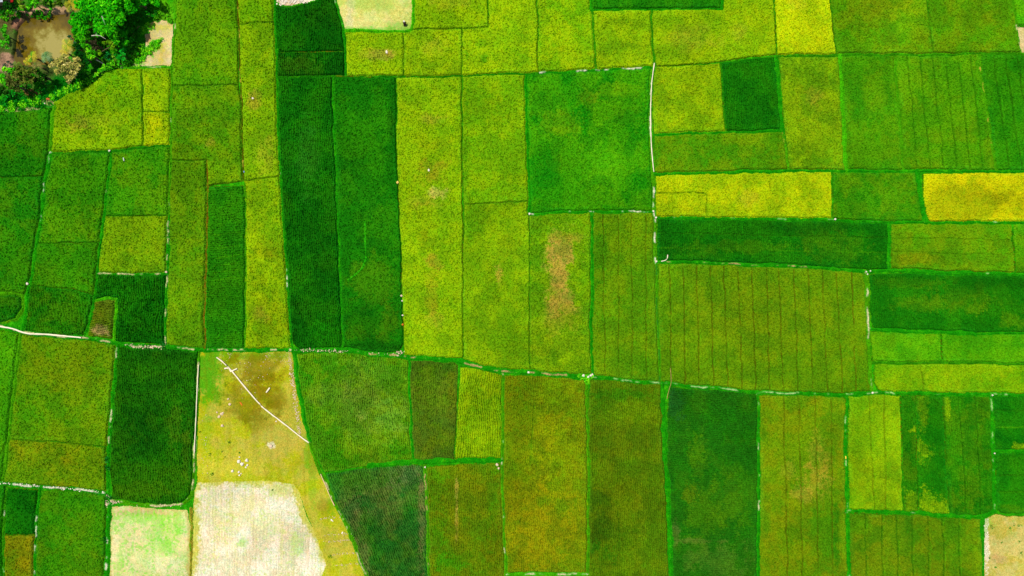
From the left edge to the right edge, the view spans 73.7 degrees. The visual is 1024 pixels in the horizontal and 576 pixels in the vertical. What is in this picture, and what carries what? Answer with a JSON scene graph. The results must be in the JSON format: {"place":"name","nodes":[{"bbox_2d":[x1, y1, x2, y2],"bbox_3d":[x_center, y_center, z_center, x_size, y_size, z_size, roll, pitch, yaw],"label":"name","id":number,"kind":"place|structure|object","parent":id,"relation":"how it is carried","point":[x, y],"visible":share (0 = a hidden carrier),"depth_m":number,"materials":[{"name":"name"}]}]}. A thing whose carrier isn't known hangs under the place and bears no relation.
{"place":"outdoors","nodes":[
{"label":"outdoors","id":0,"kind":"place"},
{"bbox_2d":[14,14,74,66],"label":"water","id":1,"kind":"structure","parent":0,"point":[41,36],"depth_m":107.02,"materials":[{"name":"liquid"}]},
{"bbox_2d":[110,506,190,575],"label":"fallow field","id":2,"kind":"structure","parent":0,"point":[149,542],"depth_m":106.62,"materials":[{"name":"soil"}]},
{"bbox_2d":[191,480,325,575],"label":"fallow field","id":3,"kind":"structure","parent":0,"point":[251,528],"depth_m":106.61,"materials":[{"name":"soil"}]},
{"bbox_2d":[197,351,363,575],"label":"fallow field","id":4,"kind":"structure","parent":0,"point":[251,430],"depth_m":106.60,"materials":[{"name":"plant"}]},
{"bbox_2d":[337,0,411,29],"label":"fallow field","id":5,"kind":"structure","parent":0,"point":[379,14],"depth_m":106.61,"materials":[{"name":"soil"}]},
{"bbox_2d":[0,0,1023,575],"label":"ground","id":6,"kind":"structure","parent":0,"point":[12,28],"depth_m":106.55,"materials":[{"name":"plant"}]},
{"bbox_2d":[0,330,18,480],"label":"rice crop","id":7,"kind":"object","parent":6,"relation":"on","point":[8,345],"visible":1,"depth_m":106.23,"materials":[{"name":"green plant"}]},
{"bbox_2d":[4,535,34,575],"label":"rice crop","id":8,"kind":"object","parent":6,"relation":"on","point":[19,553],"visible":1,"depth_m":106.22,"materials":[{"name":"yellow plant"}]},
{"bbox_2d":[5,488,37,534],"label":"rice crop","id":9,"kind":"object","parent":6,"relation":"on","point":[21,505],"visible":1,"depth_m":106.22,"materials":[{"name":"green plant"}]},
{"bbox_2d":[0,176,43,294],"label":"rice crop","id":10,"kind":"object","parent":6,"relation":"on","point":[20,206],"visible":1,"depth_m":106.22,"materials":[{"name":"green plant"}]},
{"bbox_2d":[0,108,51,177],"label":"rice crop","id":11,"kind":"object","parent":6,"relation":"on","point":[24,142],"visible":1,"depth_m":106.22,"materials":[{"name":"green plant"}]},
{"bbox_2d":[21,151,52,330],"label":"earth bund","id":12,"kind":"structure","parent":6,"relation":"on","point":[43,193],"depth_m":106.43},
{"bbox_2d":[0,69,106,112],"bbox_3d":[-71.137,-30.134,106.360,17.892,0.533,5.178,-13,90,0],"label":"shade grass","id":13,"kind":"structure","parent":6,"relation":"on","point":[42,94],"depth_m":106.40,"materials":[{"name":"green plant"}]},
{"bbox_2d":[5,439,106,490],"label":"rice crop","id":14,"kind":"object","parent":6,"relation":"on","point":[48,463],"visible":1,"depth_m":106.21,"materials":[{"name":"green plant"}]},
{"bbox_2d":[24,286,93,334],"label":"rice crop","id":15,"kind":"object","parent":6,"relation":"on","point":[59,311],"visible":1,"depth_m":106.22,"materials":[{"name":"green plant"}]},
{"bbox_2d":[10,335,115,446],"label":"rice crop","id":16,"kind":"object","parent":6,"relation":"on","point":[63,390],"visible":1,"depth_m":106.21,"materials":[{"name":"green plant"}]},
{"bbox_2d":[31,243,98,294],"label":"rice crop","id":17,"kind":"object","parent":6,"relation":"on","point":[67,265],"visible":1,"depth_m":106.21,"materials":[{"name":"green plant"}]},
{"bbox_2d":[0,61,130,112],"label":"verge weeds","id":18,"kind":"object","parent":6,"relation":"on","point":[59,94],"visible":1,"depth_m":106.38,"materials":[{"name":"green plant"}]},
{"bbox_2d":[35,490,106,575],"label":"rice crop","id":19,"kind":"object","parent":6,"relation":"on","point":[70,541],"visible":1,"depth_m":106.21,"materials":[{"name":"green plant"}]},
{"bbox_2d":[39,153,109,243],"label":"rice crop","id":20,"kind":"object","parent":6,"relation":"on","point":[75,189],"visible":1,"depth_m":106.21,"materials":[{"name":"green plant"}]},
{"bbox_2d":[0,0,159,92],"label":"grove undergrowth","id":21,"kind":"object","parent":6,"relation":"on","point":[129,25],"visible":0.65,"depth_m":106.39,"materials":[{"name":"green plant"}]},
{"bbox_2d":[52,69,143,152],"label":"rice crop","id":22,"kind":"object","parent":6,"relation":"on","point":[104,111],"visible":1,"depth_m":106.21,"materials":[{"name":"green plant"}]},
{"bbox_2d":[88,300,115,338],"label":"rice crop","id":23,"kind":"object","parent":6,"relation":"on","point":[101,324],"visible":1,"depth_m":106.23,"materials":[{"name":"green plant"}]},
{"bbox_2d":[73,0,136,36],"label":"broadleaf tree","id":24,"kind":"object","parent":6,"relation":"on","point":[112,12],"visible":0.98,"depth_m":101.81,"materials":[{"name":"green plant"}]},
{"bbox_2d":[106,344,119,500],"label":"earth bund","id":25,"kind":"structure","parent":6,"relation":"on","point":[109,436],"depth_m":106.44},
{"bbox_2d":[96,274,166,343],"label":"rice crop","id":26,"kind":"object","parent":6,"relation":"on","point":[141,308],"visible":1,"depth_m":106.22,"materials":[{"name":"green plant"}]},
{"bbox_2d":[99,216,167,273],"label":"rice crop","id":27,"kind":"object","parent":6,"relation":"on","point":[133,244],"visible":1,"depth_m":106.21,"materials":[{"name":"green plant"}]},
{"bbox_2d":[106,146,169,215],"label":"rice crop","id":28,"kind":"object","parent":6,"relation":"on","point":[138,183],"visible":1,"depth_m":106.21,"materials":[{"name":"green plant"}]},
{"bbox_2d":[0,323,290,352],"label":"earth bund","id":29,"kind":"structure","parent":6,"relation":"on","point":[203,350],"depth_m":106.44,"materials":[{"name":"plant"}]},
{"bbox_2d":[132,20,172,66],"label":"bare yard","id":30,"kind":"structure","parent":6,"relation":"on","point":[162,55],"depth_m":106.62,"materials":[{"name":"soil"}]},
{"bbox_2d":[110,347,197,504],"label":"rice crop","id":31,"kind":"object","parent":6,"relation":"on","point":[152,438],"visible":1,"depth_m":106.22,"materials":[{"name":"green plant"}]},
{"bbox_2d":[109,351,200,508],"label":"earth bund","id":32,"kind":"structure","parent":6,"relation":"on","point":[149,505],"depth_m":106.48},
{"bbox_2d":[142,68,170,111],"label":"rice crop","id":33,"kind":"object","parent":6,"relation":"on","point":[157,88],"visible":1,"depth_m":106.22,"materials":[{"name":"green plant"}]},
{"bbox_2d":[143,112,170,146],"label":"rice crop","id":34,"kind":"object","parent":6,"relation":"on","point":[157,130],"visible":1,"depth_m":106.22,"materials":[{"name":"yellow plant"}]},
{"bbox_2d":[167,160,206,347],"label":"rice crop","id":35,"kind":"object","parent":6,"relation":"on","point":[187,256],"visible":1,"depth_m":106.21,"materials":[{"name":"green plant"}]},
{"bbox_2d":[172,0,238,85],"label":"rice crop","id":36,"kind":"object","parent":6,"relation":"on","point":[206,50],"visible":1,"depth_m":106.21,"materials":[{"name":"green plant"}]},
{"bbox_2d":[172,85,242,186],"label":"rice crop","id":37,"kind":"object","parent":6,"relation":"on","point":[206,122],"visible":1,"depth_m":106.21,"materials":[{"name":"green plant"}]},
{"bbox_2d":[205,186,245,347],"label":"rice crop","id":38,"kind":"object","parent":6,"relation":"on","point":[225,302],"visible":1,"depth_m":106.22,"materials":[{"name":"green plant"}]},
{"bbox_2d":[238,0,279,180],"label":"rice crop","id":39,"kind":"object","parent":6,"relation":"on","point":[258,73],"visible":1,"depth_m":106.22,"materials":[{"name":"green plant"}]},
{"bbox_2d":[245,177,290,348],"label":"rice crop","id":40,"kind":"object","parent":6,"relation":"on","point":[267,313],"visible":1,"depth_m":106.22,"materials":[{"name":"green plant"}]},
{"bbox_2d":[273,0,293,348],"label":"earth bund","id":41,"kind":"structure","parent":6,"relation":"on","point":[281,180],"depth_m":106.49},
{"bbox_2d":[275,0,343,52],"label":"rice crop","id":42,"kind":"object","parent":6,"relation":"on","point":[315,26],"visible":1,"depth_m":106.22,"materials":[{"name":"green plant"}]},
{"bbox_2d":[278,76,341,348],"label":"rice crop","id":43,"kind":"object","parent":6,"relation":"on","point":[306,143],"visible":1,"depth_m":106.22,"materials":[{"name":"green plant"}]},
{"bbox_2d":[277,51,344,76],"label":"rice crop","id":44,"kind":"object","parent":6,"relation":"on","point":[311,64],"visible":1,"depth_m":106.22,"materials":[{"name":"green plant"}]},
{"bbox_2d":[297,352,412,471],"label":"rice crop","id":45,"kind":"object","parent":6,"relation":"on","point":[357,408],"visible":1,"depth_m":106.38,"materials":[{"name":"green plant"}]},
{"bbox_2d":[334,77,403,352],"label":"rice crop","id":46,"kind":"object","parent":6,"relation":"on","point":[368,200],"visible":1,"depth_m":106.21,"materials":[{"name":"green plant"}]},
{"bbox_2d":[345,32,403,75],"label":"rice crop","id":47,"kind":"object","parent":6,"relation":"on","point":[366,55],"visible":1,"depth_m":106.21,"materials":[{"name":"green plant"}]},
{"bbox_2d":[326,465,427,575],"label":"rice crop","id":48,"kind":"object","parent":6,"relation":"on","point":[383,510],"visible":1,"depth_m":106.40,"materials":[{"name":"green plant"}]},
{"bbox_2d":[396,76,463,357],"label":"rice crop","id":49,"kind":"object","parent":6,"relation":"on","point":[429,129],"visible":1,"depth_m":106.21,"materials":[{"name":"green plant"}]},
{"bbox_2d":[404,29,461,75],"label":"rice crop","id":50,"kind":"object","parent":6,"relation":"on","point":[430,52],"visible":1,"depth_m":106.22,"materials":[{"name":"green plant"}]},
{"bbox_2d":[410,360,457,459],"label":"rice crop","id":51,"kind":"object","parent":6,"relation":"on","point":[433,385],"visible":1,"depth_m":106.38,"materials":[{"name":"green plant"}]},
{"bbox_2d":[366,457,503,468],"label":"earth bund","id":52,"kind":"structure","parent":6,"relation":"on","point":[442,460],"depth_m":106.43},
{"bbox_2d":[290,347,581,380],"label":"earth bund","id":53,"kind":"structure","parent":6,"relation":"on","point":[498,370],"depth_m":106.43,"materials":[{"name":"plant"}]},
{"bbox_2d":[413,0,488,29],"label":"rice crop","id":54,"kind":"object","parent":6,"relation":"on","point":[449,14],"visible":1,"depth_m":106.22,"materials":[{"name":"green plant"}]},
{"bbox_2d":[427,462,504,575],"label":"rice crop","id":55,"kind":"object","parent":6,"relation":"on","point":[465,519],"visible":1,"depth_m":106.38,"materials":[{"name":"green plant"}]},
{"bbox_2d":[455,367,501,458],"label":"rice crop","id":56,"kind":"object","parent":6,"relation":"on","point":[479,424],"visible":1,"depth_m":106.22,"materials":[{"name":"green plant"}]},
{"bbox_2d":[462,75,528,203],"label":"rice crop","id":57,"kind":"object","parent":6,"relation":"on","point":[494,144],"visible":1,"depth_m":106.21,"materials":[{"name":"green plant"}]},
{"bbox_2d":[463,202,529,368],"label":"rice crop","id":58,"kind":"object","parent":6,"relation":"on","point":[496,276],"visible":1,"depth_m":106.21,"materials":[{"name":"green plant"}]},
{"bbox_2d":[462,0,537,75],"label":"rice crop","id":59,"kind":"object","parent":6,"relation":"on","point":[506,41],"visible":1,"depth_m":106.21,"materials":[{"name":"green plant"}]},
{"bbox_2d":[503,375,587,572],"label":"rice crop","id":60,"kind":"object","parent":6,"relation":"on","point":[545,487],"visible":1,"depth_m":106.21,"materials":[{"name":"green plant"}]},
{"bbox_2d":[529,213,590,373],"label":"rice crop","id":61,"kind":"object","parent":6,"relation":"on","point":[560,283],"visible":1,"depth_m":106.21,"materials":[{"name":"green plant"}]},
{"bbox_2d":[537,0,594,71],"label":"rice crop","id":62,"kind":"object","parent":6,"relation":"on","point":[566,42],"visible":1,"depth_m":106.21,"materials":[{"name":"green plant"}]},
{"bbox_2d":[584,379,590,575],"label":"earth bund","id":63,"kind":"structure","parent":6,"relation":"on","point":[588,485],"depth_m":106.48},
{"bbox_2d":[527,69,652,212],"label":"rice crop","id":64,"kind":"object","parent":6,"relation":"on","point":[589,137],"visible":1,"depth_m":106.21,"materials":[{"name":"green plant"}]},
{"bbox_2d":[593,10,652,69],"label":"rice crop","id":65,"kind":"object","parent":6,"relation":"on","point":[622,39],"visible":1,"depth_m":106.21,"materials":[{"name":"green plant"}]},
{"bbox_2d":[592,212,658,381],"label":"rice crop","id":66,"kind":"object","parent":6,"relation":"on","point":[625,338],"visible":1,"depth_m":106.22,"materials":[{"name":"green plant"}]},
{"bbox_2d":[588,380,668,575],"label":"rice crop","id":67,"kind":"object","parent":6,"relation":"on","point":[627,518],"visible":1,"depth_m":106.22,"materials":[{"name":"green plant"}]},
{"bbox_2d":[648,63,657,263],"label":"earth bund","id":68,"kind":"structure","parent":6,"relation":"on","point":[654,208],"depth_m":106.45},
{"bbox_2d":[660,381,673,575],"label":"earth bund","id":69,"kind":"structure","parent":6,"relation":"on","point":[667,486],"depth_m":106.44,"materials":[{"name":"plant"}]},
{"bbox_2d":[652,63,724,133],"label":"rice crop","id":70,"kind":"object","parent":6,"relation":"on","point":[687,98],"visible":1,"depth_m":106.21,"materials":[{"name":"green plant"}]},
{"bbox_2d":[581,374,798,395],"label":"earth bund","id":71,"kind":"structure","parent":6,"relation":"on","point":[708,387],"depth_m":106.45,"materials":[{"name":"plant"}]},
{"bbox_2d":[667,387,757,575],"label":"rice crop","id":72,"kind":"object","parent":6,"relation":"on","point":[712,455],"visible":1,"depth_m":106.33,"materials":[{"name":"green plant"}]},
{"bbox_2d":[652,0,775,66],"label":"rice crop","id":73,"kind":"object","parent":6,"relation":"on","point":[736,29],"visible":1,"depth_m":106.21,"materials":[{"name":"green plant"}]},
{"bbox_2d":[654,132,786,172],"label":"rice crop","id":74,"kind":"object","parent":6,"relation":"on","point":[732,151],"visible":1,"depth_m":106.21,"materials":[{"name":"green plant"}]},
{"bbox_2d":[656,171,831,218],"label":"rice crop","id":75,"kind":"object","parent":6,"relation":"on","point":[801,195],"visible":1,"depth_m":106.21,"materials":[{"name":"yellow plant"}]},
{"bbox_2d":[721,57,779,131],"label":"rice crop","id":76,"kind":"object","parent":6,"relation":"on","point":[750,95],"visible":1,"depth_m":106.22,"materials":[{"name":"green plant"}]},
{"bbox_2d":[756,394,761,575],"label":"earth bund","id":77,"kind":"structure","parent":6,"relation":"on","point":[758,490],"depth_m":106.47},
{"bbox_2d":[657,260,864,272],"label":"earth bund","id":78,"kind":"structure","parent":6,"relation":"on","point":[769,264],"depth_m":106.45,"materials":[{"name":"plant"}]},
{"bbox_2d":[658,263,869,392],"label":"rice crop","id":79,"kind":"object","parent":6,"relation":"on","point":[771,329],"visible":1,"depth_m":106.22,"materials":[{"name":"green plant"}]},
{"bbox_2d":[656,219,887,269],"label":"rice crop","id":80,"kind":"object","parent":6,"relation":"on","point":[838,244],"visible":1,"depth_m":106.22,"materials":[{"name":"green plant"}]},
{"bbox_2d":[759,395,847,575],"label":"rice crop","id":81,"kind":"object","parent":6,"relation":"on","point":[803,507],"visible":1,"depth_m":106.22,"materials":[{"name":"green plant"}]},
{"bbox_2d":[774,0,835,54],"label":"rice crop","id":82,"kind":"object","parent":6,"relation":"on","point":[804,27],"visible":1,"depth_m":106.21,"materials":[{"name":"yellow plant"}]},
{"bbox_2d":[779,57,844,169],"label":"rice crop","id":83,"kind":"object","parent":6,"relation":"on","point":[811,101],"visible":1,"depth_m":106.21,"materials":[{"name":"green plant"}]},
{"bbox_2d":[653,169,1023,175],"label":"earth bund","id":84,"kind":"structure","parent":6,"relation":"on","point":[947,171],"depth_m":106.47,"materials":[{"name":"plant"}]},
{"bbox_2d":[656,216,1023,224],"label":"earth bund","id":85,"kind":"structure","parent":6,"relation":"on","point":[856,221],"depth_m":106.47,"materials":[{"name":"plant"}]},
{"bbox_2d":[843,395,851,575],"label":"earth bund","id":86,"kind":"structure","parent":6,"relation":"on","point":[847,497],"depth_m":106.46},
{"bbox_2d":[842,55,902,170],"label":"rice crop","id":87,"kind":"object","parent":6,"relation":"on","point":[871,109],"visible":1,"depth_m":106.21,"materials":[{"name":"green plant"}]},
{"bbox_2d":[847,394,902,510],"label":"rice crop","id":88,"kind":"object","parent":6,"relation":"on","point":[874,453],"visible":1,"depth_m":106.22,"materials":[{"name":"green plant"}]},
{"bbox_2d":[832,172,921,221],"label":"rice crop","id":89,"kind":"object","parent":6,"relation":"on","point":[893,197],"visible":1,"depth_m":106.21,"materials":[{"name":"green plant"}]},
{"bbox_2d":[830,0,932,54],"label":"rice crop","id":90,"kind":"object","parent":6,"relation":"on","point":[882,27],"visible":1,"depth_m":106.21,"materials":[{"name":"green plant"}]},
{"bbox_2d":[776,52,1023,57],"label":"earth bund","id":91,"kind":"structure","parent":6,"relation":"on","point":[878,54],"depth_m":106.48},
{"bbox_2d":[871,331,941,362],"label":"rice crop","id":92,"kind":"object","parent":6,"relation":"on","point":[895,347],"visible":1,"depth_m":106.22,"materials":[{"name":"green plant"}]},
{"bbox_2d":[901,396,917,511],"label":"rice crop","id":93,"kind":"object","parent":6,"relation":"on","point":[909,487],"visible":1,"depth_m":106.22,"materials":[{"name":"green plant"}]},
{"bbox_2d":[798,390,1023,397],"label":"earth bund","id":94,"kind":"structure","parent":6,"relation":"on","point":[869,393],"depth_m":106.45,"materials":[{"name":"plant"}]},
{"bbox_2d":[849,513,982,575],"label":"rice crop","id":95,"kind":"object","parent":6,"relation":"on","point":[899,545],"visible":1,"depth_m":106.22,"materials":[{"name":"green plant"}]},
{"bbox_2d":[844,508,995,519],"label":"earth bund","id":96,"kind":"structure","parent":6,"relation":"on","point":[933,515],"depth_m":106.45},
{"bbox_2d":[916,396,948,513],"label":"rice crop","id":97,"kind":"object","parent":6,"relation":"on","point":[932,480],"visible":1,"depth_m":106.22,"materials":[{"name":"green plant"}]},
{"bbox_2d":[895,54,995,170],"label":"rice crop","id":98,"kind":"object","parent":6,"relation":"on","point":[944,126],"visible":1,"depth_m":106.22,"materials":[{"name":"green plant"}]},
{"bbox_2d":[867,268,1023,275],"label":"earth bund","id":99,"kind":"structure","parent":6,"relation":"on","point":[935,272],"depth_m":106.44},
{"bbox_2d":[869,273,1023,332],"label":"rice crop","id":100,"kind":"object","parent":6,"relation":"on","point":[972,303],"visible":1,"depth_m":106.22,"materials":[{"name":"green plant"}]},
{"bbox_2d":[874,364,1023,393],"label":"rice crop","id":101,"kind":"object","parent":6,"relation":"on","point":[961,378],"visible":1,"depth_m":106.22,"materials":[{"name":"green plant"}]},
{"bbox_2d":[890,223,1013,272],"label":"rice crop","id":102,"kind":"object","parent":6,"relation":"on","point":[976,247],"visible":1,"depth_m":106.22,"materials":[{"name":"green plant"}]},
{"bbox_2d":[942,396,992,514],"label":"rice crop","id":103,"kind":"object","parent":6,"relation":"on","point":[967,432],"visible":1,"depth_m":106.23,"materials":[{"name":"green plant"}]},
{"bbox_2d":[923,173,1023,221],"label":"rice crop","id":104,"kind":"object","parent":6,"relation":"on","point":[963,197],"visible":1,"depth_m":106.21,"materials":[{"name":"yellow plant"}]},
{"bbox_2d":[927,0,1020,53],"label":"rice crop","id":105,"kind":"object","parent":6,"relation":"on","point":[970,26],"visible":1,"depth_m":106.21,"materials":[{"name":"green plant"}]},
{"bbox_2d":[941,334,1023,363],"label":"rice crop","id":106,"kind":"object","parent":6,"relation":"on","point":[1005,349],"visible":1,"depth_m":106.22,"materials":[{"name":"green plant"}]},
{"bbox_2d":[981,54,1023,170],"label":"rice crop","id":107,"kind":"object","parent":6,"relation":"on","point":[1003,77],"visible":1,"depth_m":106.22,"materials":[{"name":"green plant"}]},
{"bbox_2d":[993,396,1023,449],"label":"rice crop","id":108,"kind":"object","parent":6,"relation":"on","point":[1009,423],"visible":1,"depth_m":106.22,"materials":[{"name":"green plant"}]},
{"bbox_2d":[995,452,1023,512],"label":"rice crop","id":109,"kind":"object","parent":6,"relation":"on","point":[1009,468],"visible":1,"depth_m":106.22,"materials":[{"name":"green plant"}]},
{"bbox_2d":[984,514,1023,575],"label":"fallow field","id":110,"kind":"structure","parent":0,"point":[1005,556],"depth_m":106.62,"materials":[{"name":"soil"}]},
{"label":"ground","id":111,"kind":"structure","parent":0,"visible":0},
{"bbox_2d":[592,0,720,9],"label":"rice crop","id":112,"kind":"object","parent":111,"relation":"on","point":[643,4],"visible":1,"depth_m":106.22,"materials":[{"name":"green plant"}]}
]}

